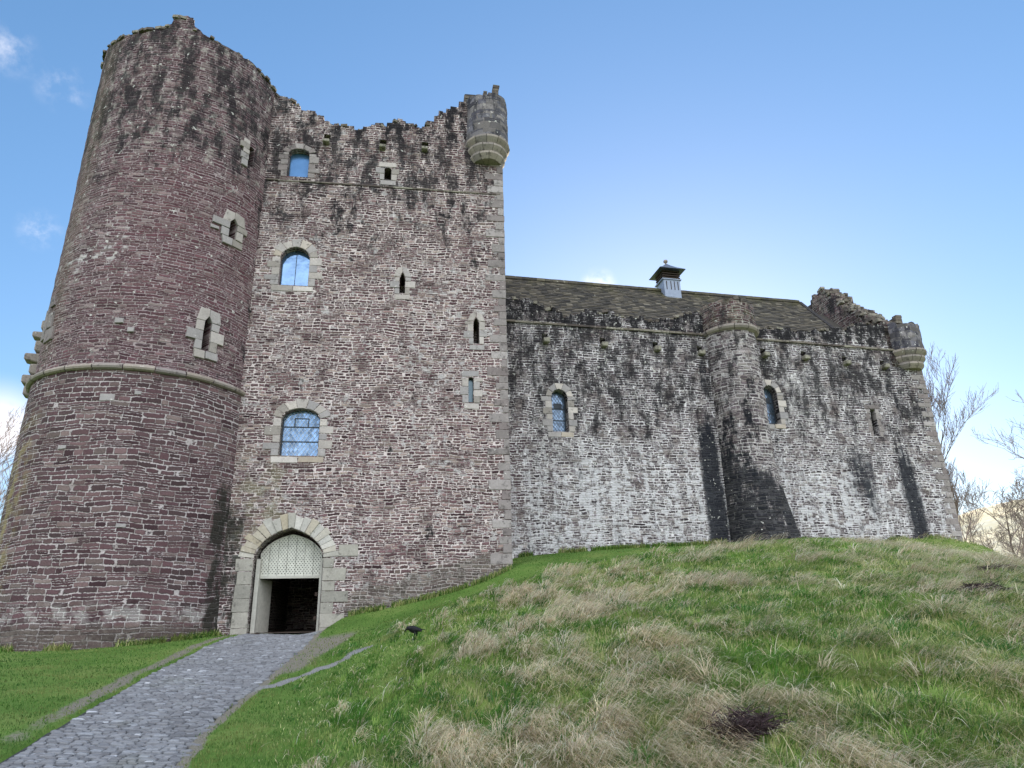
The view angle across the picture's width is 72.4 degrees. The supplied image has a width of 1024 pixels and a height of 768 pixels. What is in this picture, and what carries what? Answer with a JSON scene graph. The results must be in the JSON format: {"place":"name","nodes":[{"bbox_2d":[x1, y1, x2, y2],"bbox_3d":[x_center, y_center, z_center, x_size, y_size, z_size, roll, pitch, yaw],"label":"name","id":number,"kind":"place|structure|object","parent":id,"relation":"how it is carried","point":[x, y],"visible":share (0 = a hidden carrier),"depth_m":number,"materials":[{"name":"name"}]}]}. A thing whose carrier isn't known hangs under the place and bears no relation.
{"place":"outdoors","nodes":[
{"label":"outdoors","id":0,"kind":"place"},
{"bbox_2d":[0,630,321,767],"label":"path","id":1,"kind":"structure","parent":0,"point":[162,717],"depth_m":12.61,"materials":[{"name":"grey stone"}]},
{"bbox_2d":[0,534,1023,767],"bbox_3d":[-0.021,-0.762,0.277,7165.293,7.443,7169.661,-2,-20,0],"label":"ground","id":2,"kind":"structure","parent":0,"point":[293,663],"depth_m":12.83,"materials":[{"name":"green plant"}]},
{"bbox_2d":[0,403,25,514],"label":"bare tree","id":3,"kind":"object","parent":2,"relation":"on","point":[9,454],"visible":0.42,"depth_m":44.08,"materials":[{"name":"grey plant"}]},
{"bbox_2d":[405,626,425,639],"bbox_3d":[-2.321,5.950,16.747,0.503,0.323,0.163,-2,-20,0],"label":"spotlight","id":4,"kind":"object","parent":2,"relation":"on","point":[414,629],"visible":1,"depth_m":16.72,"materials":[{"name":"black metal"}]},
{"bbox_2d":[0,14,962,651],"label":"castle","id":5,"kind":"structure","parent":2,"relation":"on","point":[294,368],"depth_m":31.05,"materials":[{"name":"stone"}]},
{"bbox_2d":[264,239,321,291],"bbox_3d":[-9.890,-5.328,31.855,2.524,2.679,0.419,2,-20,-8],"label":"window","id":6,"kind":"structure","parent":5,"relation":"in","point":[295,269],"depth_m":31.88,"materials":[{"name":"glass"}]},
{"bbox_2d":[262,399,333,462],"bbox_3d":[-8.895,1.991,29.317,2.792,2.771,0.419,2,-20,-8],"label":"window","id":7,"kind":"structure","parent":5,"relation":"in","point":[300,436],"depth_m":29.34,"materials":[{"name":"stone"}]},
{"bbox_2d":[278,143,319,177],"bbox_3d":[-10.225,-10.676,33.772,1.949,1.938,0.420,2,-20,-8],"label":"window","id":8,"kind":"structure","parent":5,"relation":"in","point":[298,165],"depth_m":33.78,"materials":[{"name":"glass"}]},
{"bbox_2d":[541,383,577,436],"bbox_3d":[2.369,1.382,35.677,1.915,2.890,0.520,3,-20,-12],"label":"window","id":9,"kind":"structure","parent":5,"relation":"in","point":[555,408],"depth_m":35.65,"materials":[{"name":"stone"}]},
{"bbox_2d":[763,380,788,428],"bbox_3d":[14.164,1.175,38.535,1.840,2.836,0.519,3,-20,-12],"label":"window","id":10,"kind":"structure","parent":5,"relation":"in","point":[781,424],"depth_m":38.56,"materials":[{"name":"stone"}]},
{"bbox_2d":[245,532,1023,767],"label":"rough grass","id":11,"kind":"structure","parent":2,"relation":"on","point":[515,595],"depth_m":10.05,"materials":[{"name":"beige plant"}]},
{"bbox_2d":[701,703,794,751],"bbox_3d":[2.490,3.659,7.472,1.027,0.482,0.816,-2,-20,0],"label":"dead plant","id":12,"kind":"object","parent":2,"relation":"on","point":[753,724],"visible":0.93,"depth_m":7.38,"materials":[{"name":"brown plant"}]},
{"bbox_2d":[924,342,998,541],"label":"bare tree","id":13,"kind":"object","parent":2,"relation":"on","point":[951,430],"visible":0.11,"depth_m":50.11,"materials":[{"name":"grey plant"}]},
{"bbox_2d":[945,580,1010,594],"bbox_3d":[8.697,3.806,12.918,1.106,0.370,0.982,-2,-20,0],"label":"dead plant","id":14,"kind":"object","parent":2,"relation":"on","point":[985,586],"visible":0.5,"depth_m":12.85,"materials":[{"name":"brown plant"}]},
{"bbox_2d":[952,469,1023,557],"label":"bare tree","id":15,"kind":"object","parent":2,"relation":"on","point":[1011,537],"visible":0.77,"depth_m":46.59,"materials":[{"name":"brown plant"}]},
{"bbox_2d":[960,517,1023,559],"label":"bare tree","id":16,"kind":"object","parent":2,"relation":"on","point":[982,538],"visible":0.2,"depth_m":56.24,"materials":[{"name":"grey plant"}]},
{"bbox_2d":[971,390,1023,467],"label":"bare tree","id":17,"kind":"object","parent":2,"relation":"on","point":[977,438],"visible":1,"depth_m":48.24,"materials":[{"name":"grey plant"}]},
{"bbox_2d":[974,562,1023,570],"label":"dead plant","id":18,"kind":"object","parent":2,"relation":"on","point":[985,566],"visible":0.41,"depth_m":15.90,"materials":[{"name":"brown plant"}]},
{"bbox_2d":[0,0,1023,520],"label":"sky","id":19,"kind":"structure","parent":0,"point":[871,151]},
{"bbox_2d":[958,500,1023,558],"bbox_3d":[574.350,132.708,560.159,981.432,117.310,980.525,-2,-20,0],"label":"hills","id":20,"kind":"structure","parent":0,"point":[990,521],"depth_m":517.79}
]}

